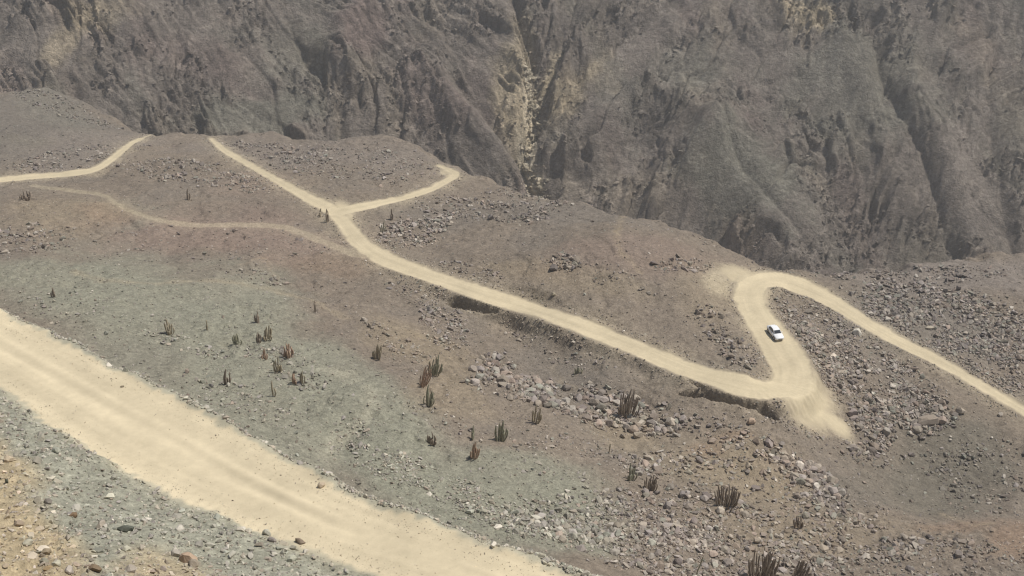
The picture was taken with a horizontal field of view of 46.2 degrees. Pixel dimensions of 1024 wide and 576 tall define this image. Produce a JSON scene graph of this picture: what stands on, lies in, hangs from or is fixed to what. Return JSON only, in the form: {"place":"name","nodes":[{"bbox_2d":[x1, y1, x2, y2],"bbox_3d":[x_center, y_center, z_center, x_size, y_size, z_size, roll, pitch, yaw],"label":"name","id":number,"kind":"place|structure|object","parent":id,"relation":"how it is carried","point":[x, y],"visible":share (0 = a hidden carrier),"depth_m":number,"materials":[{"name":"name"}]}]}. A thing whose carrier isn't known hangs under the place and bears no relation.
{"place":"outdoors","nodes":[
{"label":"outdoors","id":0,"kind":"place"},
{"bbox_2d":[0,135,150,182],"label":"hillside road","id":1,"kind":"structure","parent":0,"point":[112,158],"depth_m":308.06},
{"bbox_2d":[28,184,367,258],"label":"faint track","id":2,"kind":"structure","parent":0,"point":[327,243],"depth_m":259.66,"materials":[{"name":"soil"}]},
{"bbox_2d":[0,308,569,575],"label":"wide road","id":3,"kind":"structure","parent":0,"point":[117,418],"depth_m":67.53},
{"bbox_2d":[295,538,305,544],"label":"boulder","id":4,"kind":"object","parent":3,"relation":"on","point":[299,541],"visible":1,"depth_m":60.60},
{"bbox_2d":[336,165,459,213],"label":"spur road","id":5,"kind":"structure","parent":0,"point":[452,176],"depth_m":287.89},
{"bbox_2d":[0,87,1023,575],"bbox_3d":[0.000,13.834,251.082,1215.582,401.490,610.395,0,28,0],"label":"ground","id":6,"kind":"structure","parent":0,"point":[230,205],"depth_m":204.63,"materials":[{"name":"soil"}]},
{"bbox_2d":[4,455,13,462],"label":"boulder","id":7,"kind":"object","parent":6,"relation":"on","point":[7,458],"visible":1,"depth_m":63.82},
{"bbox_2d":[14,520,24,526],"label":"boulder","id":8,"kind":"object","parent":6,"relation":"on","point":[19,523],"visible":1,"depth_m":55.77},
{"bbox_2d":[19,191,30,200],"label":"cactus","id":9,"kind":"object","parent":6,"relation":"on","point":[28,197],"visible":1,"depth_m":276.59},
{"bbox_2d":[22,538,32,545],"bbox_3d":[-21.637,11.388,53.626,0.344,0.356,0.484,18,33,30],"label":"boulder","id":10,"kind":"object","parent":6,"relation":"on","point":[28,542],"visible":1,"depth_m":53.52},
{"bbox_2d":[27,551,37,558],"bbox_3d":[-20.991,11.809,52.534,0.397,0.422,0.497,0,28,0],"label":"boulder","id":11,"kind":"object","parent":6,"relation":"on","point":[33,555],"visible":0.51,"depth_m":52.47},
{"bbox_2d":[33,456,40,463],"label":"boulder","id":12,"kind":"object","parent":6,"relation":"on","point":[37,460],"visible":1,"depth_m":64.39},
{"bbox_2d":[33,496,41,504],"bbox_3d":[-23.785,10.680,60.207,0.523,0.411,0.390,21,35,34],"label":"boulder","id":13,"kind":"object","parent":6,"relation":"on","point":[37,500],"visible":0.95,"depth_m":60.08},
{"bbox_2d":[37,545,48,550],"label":"boulder","id":14,"kind":"object","parent":6,"relation":"on","point":[40,547],"visible":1,"depth_m":53.35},
{"bbox_2d":[41,548,51,554],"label":"boulder","id":15,"kind":"object","parent":6,"relation":"on","point":[47,551],"visible":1,"depth_m":53.13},
{"bbox_2d":[44,498,51,504],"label":"boulder","id":16,"kind":"object","parent":6,"relation":"on","point":[48,501],"visible":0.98,"depth_m":60.34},
{"bbox_2d":[51,560,60,565],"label":"boulder","id":17,"kind":"object","parent":6,"relation":"on","point":[56,563],"visible":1,"depth_m":50.76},
{"bbox_2d":[64,565,72,574],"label":"boulder","id":18,"kind":"object","parent":6,"relation":"on","point":[68,570],"visible":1,"depth_m":50.62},
{"bbox_2d":[71,504,81,510],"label":"boulder","id":19,"kind":"object","parent":6,"relation":"on","point":[76,507],"visible":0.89,"depth_m":60.74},
{"bbox_2d":[88,564,101,572],"bbox_3d":[-18.030,12.083,51.778,0.800,0.315,0.363,8,29,15],"label":"boulder","id":20,"kind":"object","parent":6,"relation":"on","point":[95,567],"visible":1,"depth_m":51.66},
{"bbox_2d":[93,547,103,552],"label":"boulder","id":21,"kind":"object","parent":6,"relation":"on","point":[98,549],"visible":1,"depth_m":54.57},
{"bbox_2d":[96,520,104,528],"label":"boulder","id":22,"kind":"object","parent":6,"relation":"on","point":[101,523],"visible":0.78,"depth_m":57.73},
{"bbox_2d":[106,493,114,499],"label":"boulder","id":23,"kind":"object","parent":6,"relation":"on","point":[109,495],"visible":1,"depth_m":63.59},
{"bbox_2d":[117,525,133,532],"bbox_3d":[-18.599,11.596,57.732,0.837,0.450,0.425,0,28,0],"label":"boulder","id":24,"kind":"object","parent":6,"relation":"on","point":[125,528],"visible":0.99,"depth_m":57.57,"materials":[{"name":"stone"}]},
{"bbox_2d":[124,564,135,572],"bbox_3d":[-16.780,12.388,52.710,0.543,0.402,0.359,0,28,0],"label":"boulder","id":25,"kind":"object","parent":6,"relation":"on","point":[130,568],"visible":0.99,"depth_m":52.63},
{"bbox_2d":[164,319,174,334],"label":"cactus","id":26,"kind":"object","parent":6,"relation":"on","point":[168,329],"visible":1,"depth_m":191.06,"materials":[{"name":"plant"}]},
{"bbox_2d":[171,549,180,556],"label":"boulder","id":27,"kind":"object","parent":6,"relation":"on","point":[175,553],"visible":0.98,"depth_m":56.30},
{"bbox_2d":[172,513,181,518],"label":"boulder","id":28,"kind":"object","parent":6,"relation":"on","point":[177,515],"visible":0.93,"depth_m":61.49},
{"bbox_2d":[175,524,184,531],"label":"boulder","id":29,"kind":"object","parent":6,"relation":"on","point":[179,527],"visible":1,"depth_m":59.44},
{"bbox_2d":[179,552,197,563],"bbox_3d":[-15.025,12.620,55.704,1.107,0.613,0.586,8,29,14],"label":"boulder","id":30,"kind":"object","parent":6,"relation":"on","point":[185,557],"visible":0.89,"depth_m":55.59,"materials":[{"name":"stone"}]},
{"bbox_2d":[188,559,198,566],"bbox_3d":[-14.697,12.739,55.402,0.426,0.467,0.547,-15,31,-25],"label":"boulder","id":31,"kind":"object","parent":6,"relation":"on","point":[193,562],"visible":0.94,"depth_m":55.24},
{"bbox_2d":[194,540,202,547],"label":"boulder","id":32,"kind":"object","parent":6,"relation":"on","point":[199,544],"visible":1,"depth_m":58.26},
{"bbox_2d":[223,369,230,384],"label":"cactus","id":33,"kind":"object","parent":6,"relation":"on","point":[224,378],"visible":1,"depth_m":174.60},
{"bbox_2d":[232,333,241,344],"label":"cactus","id":34,"kind":"object","parent":6,"relation":"on","point":[235,339],"visible":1,"depth_m":191.14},
{"bbox_2d":[256,332,261,343],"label":"cactus","id":35,"kind":"object","parent":6,"relation":"on","point":[258,338],"visible":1,"depth_m":192.72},
{"bbox_2d":[263,326,271,340],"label":"cactus","id":36,"kind":"object","parent":6,"relation":"on","point":[267,334],"visible":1,"depth_m":194.06,"materials":[{"name":"plant"}]},
{"bbox_2d":[273,356,281,372],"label":"cactus","id":37,"kind":"object","parent":6,"relation":"on","point":[277,366],"visible":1,"depth_m":181.03,"materials":[{"name":"plant"}]},
{"bbox_2d":[283,344,293,358],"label":"cactus","id":38,"kind":"object","parent":6,"relation":"on","point":[287,354],"visible":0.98,"depth_m":187.80,"materials":[{"name":"plant"}]},
{"bbox_2d":[287,554,296,561],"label":"boulder","id":39,"kind":"object","parent":6,"relation":"on","point":[291,557],"visible":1,"depth_m":58.51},
{"bbox_2d":[300,370,304,384],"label":"cactus","id":40,"kind":"object","parent":6,"relation":"on","point":[301,377],"visible":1,"depth_m":177.36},
{"bbox_2d":[372,345,381,359],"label":"cactus","id":41,"kind":"object","parent":6,"relation":"on","point":[377,353],"visible":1,"depth_m":194.03,"materials":[{"name":"plant"}]},
{"bbox_2d":[420,363,431,387],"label":"cactus","id":42,"kind":"object","parent":6,"relation":"on","point":[423,382],"visible":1,"depth_m":184.55,"materials":[{"name":"plant"}]},
{"bbox_2d":[423,384,434,406],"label":"cactus","id":43,"kind":"object","parent":6,"relation":"on","point":[429,401],"visible":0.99,"depth_m":176.15,"materials":[{"name":"plant"}]},
{"bbox_2d":[427,432,436,445],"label":"cactus","id":44,"kind":"object","parent":6,"relation":"on","point":[431,441],"visible":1,"depth_m":163.59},
{"bbox_2d":[428,354,442,376],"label":"cactus","id":45,"kind":"object","parent":6,"relation":"on","point":[435,369],"visible":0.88,"depth_m":190.42,"materials":[{"name":"plant"}]},
{"bbox_2d":[468,365,477,371],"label":"boulder","id":46,"kind":"object","parent":6,"relation":"on","point":[472,368],"visible":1,"depth_m":196.84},
{"bbox_2d":[470,378,479,385],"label":"boulder","id":47,"kind":"object","parent":6,"relation":"on","point":[474,381],"visible":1,"depth_m":189.70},
{"bbox_2d":[470,442,479,459],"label":"cactus","id":48,"kind":"object","parent":6,"relation":"on","point":[474,453],"visible":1,"depth_m":161.35,"materials":[{"name":"plant"}]},
{"bbox_2d":[475,373,484,380],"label":"boulder","id":49,"kind":"object","parent":6,"relation":"on","point":[479,375],"visible":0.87,"depth_m":194.52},
{"bbox_2d":[490,366,499,372],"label":"boulder","id":50,"kind":"object","parent":6,"relation":"on","point":[494,368],"visible":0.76,"depth_m":200.20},
{"bbox_2d":[494,421,507,441],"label":"cactus","id":51,"kind":"object","parent":6,"relation":"on","point":[502,434],"visible":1,"depth_m":170.09,"materials":[{"name":"plant"}]},
{"bbox_2d":[496,374,508,381],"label":"boulder","id":52,"kind":"object","parent":6,"relation":"on","point":[503,378],"visible":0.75,"depth_m":194.39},
{"bbox_2d":[0,87,1023,575],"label":"rubble","id":53,"kind":"object","parent":6,"relation":"on","point":[994,345],"visible":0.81,"depth_m":189.36,"materials":[{"name":"stone"}]},
{"bbox_2d":[532,404,541,423],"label":"cactus","id":54,"kind":"object","parent":6,"relation":"on","point":[538,418],"visible":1,"depth_m":179.79,"materials":[{"name":"plant"}]},
{"bbox_2d":[533,378,542,384],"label":"boulder","id":55,"kind":"object","parent":6,"relation":"on","point":[538,380],"visible":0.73,"depth_m":197.23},
{"bbox_2d":[539,395,546,402],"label":"boulder","id":56,"kind":"object","parent":6,"relation":"on","point":[543,398],"visible":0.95,"depth_m":189.22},
{"bbox_2d":[550,264,557,270],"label":"boulder","id":57,"kind":"object","parent":6,"relation":"on","point":[553,267],"visible":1,"depth_m":231.76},
{"bbox_2d":[558,535,566,542],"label":"boulder","id":58,"kind":"object","parent":6,"relation":"on","point":[562,538],"visible":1,"depth_m":142.65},
{"bbox_2d":[562,384,571,390],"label":"boulder","id":59,"kind":"object","parent":6,"relation":"on","point":[565,387],"visible":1,"depth_m":198.59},
{"bbox_2d":[569,532,577,539],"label":"boulder","id":60,"kind":"object","parent":6,"relation":"on","point":[573,535],"visible":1,"depth_m":144.02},
{"bbox_2d":[575,545,585,551],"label":"boulder","id":61,"kind":"object","parent":6,"relation":"on","point":[580,548],"visible":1,"depth_m":141.40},
{"bbox_2d":[582,413,590,420],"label":"boulder","id":62,"kind":"object","parent":6,"relation":"on","point":[587,416],"visible":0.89,"depth_m":187.54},
{"bbox_2d":[589,399,599,405],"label":"boulder","id":63,"kind":"object","parent":6,"relation":"on","point":[593,402],"visible":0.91,"depth_m":193.33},
{"bbox_2d":[596,403,606,410],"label":"boulder","id":64,"kind":"object","parent":6,"relation":"on","point":[600,406],"visible":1,"depth_m":191.77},
{"bbox_2d":[598,389,605,395],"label":"boulder","id":65,"kind":"object","parent":6,"relation":"on","point":[601,392],"visible":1,"depth_m":196.36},
{"bbox_2d":[599,396,608,402],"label":"boulder","id":66,"kind":"object","parent":6,"relation":"on","point":[605,399],"visible":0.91,"depth_m":194.29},
{"bbox_2d":[602,537,608,544],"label":"boulder","id":67,"kind":"object","parent":6,"relation":"on","point":[605,540],"visible":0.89,"depth_m":147.56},
{"bbox_2d":[605,419,613,426],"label":"boulder","id":68,"kind":"object","parent":6,"relation":"on","point":[609,422],"visible":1,"depth_m":187.68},
{"bbox_2d":[609,548,619,555],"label":"boulder","id":69,"kind":"object","parent":6,"relation":"on","point":[615,551],"visible":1,"depth_m":144.69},
{"bbox_2d":[618,389,639,418],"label":"cactus","id":70,"kind":"object","parent":6,"relation":"on","point":[628,405],"visible":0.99,"depth_m":190.29,"materials":[{"name":"plant"}]},
{"bbox_2d":[627,464,637,480],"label":"cactus","id":71,"kind":"object","parent":6,"relation":"on","point":[630,476],"visible":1,"depth_m":167.29,"materials":[{"name":"plant"}]},
{"bbox_2d":[628,425,638,432],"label":"boulder","id":72,"kind":"object","parent":6,"relation":"on","point":[632,428],"visible":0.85,"depth_m":186.23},
{"bbox_2d":[633,432,642,438],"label":"boulder","id":73,"kind":"object","parent":6,"relation":"on","point":[637,435],"visible":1,"depth_m":184.34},
{"bbox_2d":[641,459,648,466],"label":"boulder","id":74,"kind":"object","parent":6,"relation":"on","point":[644,463],"visible":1,"depth_m":173.97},
{"bbox_2d":[644,476,657,491],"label":"cactus","id":75,"kind":"object","parent":6,"relation":"on","point":[652,486],"visible":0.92,"depth_m":166.28,"materials":[{"name":"plant"}]},
{"bbox_2d":[648,538,655,545],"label":"boulder","id":76,"kind":"object","parent":6,"relation":"on","point":[651,542],"visible":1,"depth_m":150.05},
{"bbox_2d":[649,413,658,420],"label":"boulder","id":77,"kind":"object","parent":6,"relation":"on","point":[654,416],"visible":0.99,"depth_m":189.32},
{"bbox_2d":[652,465,662,471],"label":"boulder","id":78,"kind":"object","parent":6,"relation":"on","point":[658,468],"visible":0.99,"depth_m":173.47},
{"bbox_2d":[657,560,664,568],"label":"boulder","id":79,"kind":"object","parent":6,"relation":"on","point":[660,564],"visible":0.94,"depth_m":145.32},
{"bbox_2d":[664,501,670,509],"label":"boulder","id":80,"kind":"object","parent":6,"relation":"on","point":[667,504],"visible":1,"depth_m":161.91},
{"bbox_2d":[664,569,673,574],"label":"boulder","id":81,"kind":"object","parent":6,"relation":"on","point":[668,571],"visible":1,"depth_m":143.78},
{"bbox_2d":[665,417,675,426],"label":"boulder","id":82,"kind":"object","parent":6,"relation":"on","point":[670,421],"visible":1,"depth_m":187.43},
{"bbox_2d":[673,558,681,564],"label":"boulder","id":83,"kind":"object","parent":6,"relation":"on","point":[678,561],"visible":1,"depth_m":146.79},
{"bbox_2d":[684,503,692,509],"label":"boulder","id":84,"kind":"object","parent":6,"relation":"on","point":[688,506],"visible":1,"depth_m":162.95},
{"bbox_2d":[700,495,709,501],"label":"boulder","id":85,"kind":"object","parent":6,"relation":"on","point":[705,498],"visible":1,"depth_m":166.19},
{"bbox_2d":[708,438,716,443],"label":"boulder","id":86,"kind":"object","parent":6,"relation":"on","point":[712,440],"visible":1,"depth_m":183.78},
{"bbox_2d":[708,550,717,556],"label":"boulder","id":87,"kind":"object","parent":6,"relation":"on","point":[713,553],"visible":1,"depth_m":151.38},
{"bbox_2d":[716,506,724,514],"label":"boulder","id":88,"kind":"object","parent":6,"relation":"on","point":[720,510],"visible":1,"depth_m":163.16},
{"bbox_2d":[719,545,727,553],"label":"boulder","id":89,"kind":"object","parent":6,"relation":"on","point":[723,548],"visible":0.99,"depth_m":153.99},
{"bbox_2d":[714,484,740,510],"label":"cactus","id":90,"kind":"object","parent":6,"relation":"on","point":[732,499],"visible":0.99,"depth_m":165.40,"materials":[{"name":"plant"}]},
{"bbox_2d":[723,558,731,564],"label":"boulder","id":91,"kind":"object","parent":6,"relation":"on","point":[726,561],"visible":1,"depth_m":150.87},
{"bbox_2d":[740,510,748,517],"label":"boulder","id":92,"kind":"object","parent":6,"relation":"on","point":[745,513],"visible":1,"depth_m":164.45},
{"bbox_2d":[747,418,755,424],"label":"boulder","id":93,"kind":"object","parent":6,"relation":"on","point":[751,421],"visible":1,"depth_m":187.13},
{"bbox_2d":[748,548,779,575],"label":"cactus","id":94,"kind":"object","parent":6,"relation":"on","point":[767,568],"visible":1,"depth_m":147.30,"materials":[{"name":"plant"}]},
{"bbox_2d":[764,438,772,447],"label":"boulder","id":95,"kind":"object","parent":6,"relation":"on","point":[768,442],"visible":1,"depth_m":183.87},
{"bbox_2d":[778,567,786,573],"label":"boulder","id":96,"kind":"object","parent":6,"relation":"on","point":[782,570],"visible":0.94,"depth_m":151.51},
{"bbox_2d":[789,472,798,479],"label":"boulder","id":97,"kind":"object","parent":6,"relation":"on","point":[794,474],"visible":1,"depth_m":178.44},
{"bbox_2d":[793,516,803,529],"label":"cactus","id":98,"kind":"object","parent":6,"relation":"on","point":[799,524],"visible":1,"depth_m":164.00,"materials":[{"name":"plant"}]},
{"bbox_2d":[795,460,803,469],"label":"boulder","id":99,"kind":"object","parent":6,"relation":"on","point":[799,464],"visible":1,"depth_m":182.07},
{"bbox_2d":[795,478,805,485],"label":"boulder","id":100,"kind":"object","parent":6,"relation":"on","point":[801,481],"visible":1,"depth_m":177.47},
{"bbox_2d":[792,560,809,575],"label":"cactus","id":101,"kind":"object","parent":6,"relation":"on","point":[800,571],"visible":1,"depth_m":146.99,"materials":[{"name":"plant"}]},
{"bbox_2d":[815,557,823,564],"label":"boulder","id":102,"kind":"object","parent":6,"relation":"on","point":[819,560],"visible":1,"depth_m":155.08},
{"bbox_2d":[818,544,828,552],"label":"boulder","id":103,"kind":"object","parent":6,"relation":"on","point":[823,548],"visible":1,"depth_m":159.67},
{"bbox_2d":[826,476,835,482],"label":"boulder","id":104,"kind":"object","parent":6,"relation":"on","point":[831,478],"visible":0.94,"depth_m":180.96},
{"bbox_2d":[828,487,837,493],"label":"boulder","id":105,"kind":"object","parent":6,"relation":"on","point":[833,490],"visible":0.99,"depth_m":177.56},
{"bbox_2d":[835,546,843,553],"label":"boulder","id":106,"kind":"object","parent":6,"relation":"on","point":[839,549],"visible":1,"depth_m":160.32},
{"bbox_2d":[837,535,845,542],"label":"boulder","id":107,"kind":"object","parent":6,"relation":"on","point":[842,539],"visible":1,"depth_m":162.83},
{"bbox_2d":[838,488,845,495],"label":"boulder","id":108,"kind":"object","parent":6,"relation":"on","point":[842,491],"visible":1,"depth_m":178.14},
{"bbox_2d":[847,408,857,415],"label":"boulder","id":109,"kind":"object","parent":6,"relation":"on","point":[852,411],"visible":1,"depth_m":203.49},
{"bbox_2d":[852,328,861,336],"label":"boulder","id":110,"kind":"object","parent":6,"relation":"on","point":[856,331],"visible":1,"depth_m":227.09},
{"bbox_2d":[866,446,875,452],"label":"boulder","id":111,"kind":"object","parent":6,"relation":"on","point":[871,449],"visible":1,"depth_m":197.24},
{"bbox_2d":[870,442,878,451],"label":"boulder","id":112,"kind":"object","parent":6,"relation":"on","point":[874,445],"visible":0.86,"depth_m":199.08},
{"bbox_2d":[882,427,890,435],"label":"boulder","id":113,"kind":"object","parent":6,"relation":"on","point":[886,431],"visible":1,"depth_m":203.01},
{"bbox_2d":[912,426,921,433],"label":"boulder","id":114,"kind":"object","parent":6,"relation":"on","point":[917,429],"visible":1,"depth_m":205.47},
{"bbox_2d":[918,414,939,425],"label":"boulder","id":115,"kind":"object","parent":6,"relation":"on","point":[929,420],"visible":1,"depth_m":206.84,"materials":[{"name":"stone"}]},
{"bbox_2d":[939,416,946,423],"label":"boulder","id":116,"kind":"object","parent":6,"relation":"on","point":[943,420],"visible":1,"depth_m":207.46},
{"bbox_2d":[955,549,962,557],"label":"boulder","id":117,"kind":"object","parent":6,"relation":"on","point":[958,553],"visible":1,"depth_m":161.55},
{"bbox_2d":[956,406,965,413],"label":"boulder","id":118,"kind":"object","parent":6,"relation":"on","point":[959,410],"visible":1,"depth_m":210.54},
{"bbox_2d":[0,0,1023,275],"bbox_3d":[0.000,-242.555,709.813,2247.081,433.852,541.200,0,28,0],"label":"mountainside","id":119,"kind":"structure","parent":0,"point":[902,126],"depth_m":663.93,"materials":[{"name":"stone"}]},
{"bbox_2d":[0,0,1023,272],"bbox_3d":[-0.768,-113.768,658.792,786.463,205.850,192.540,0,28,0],"label":"mountainside talus","id":120,"kind":"structure","parent":119,"relation":"on","point":[534,106],"depth_m":670.12,"materials":[{"name":"stone"}]},
{"bbox_2d":[209,137,1023,437],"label":"winding road","id":121,"kind":"structure","parent":0,"point":[795,384],"depth_m":221.17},
{"bbox_2d":[767,324,783,339],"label":"car","id":122,"kind":"object","parent":121,"relation":"on","point":[774,331],"visible":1,"depth_m":215.04,"materials":[{"name":"white paint"}]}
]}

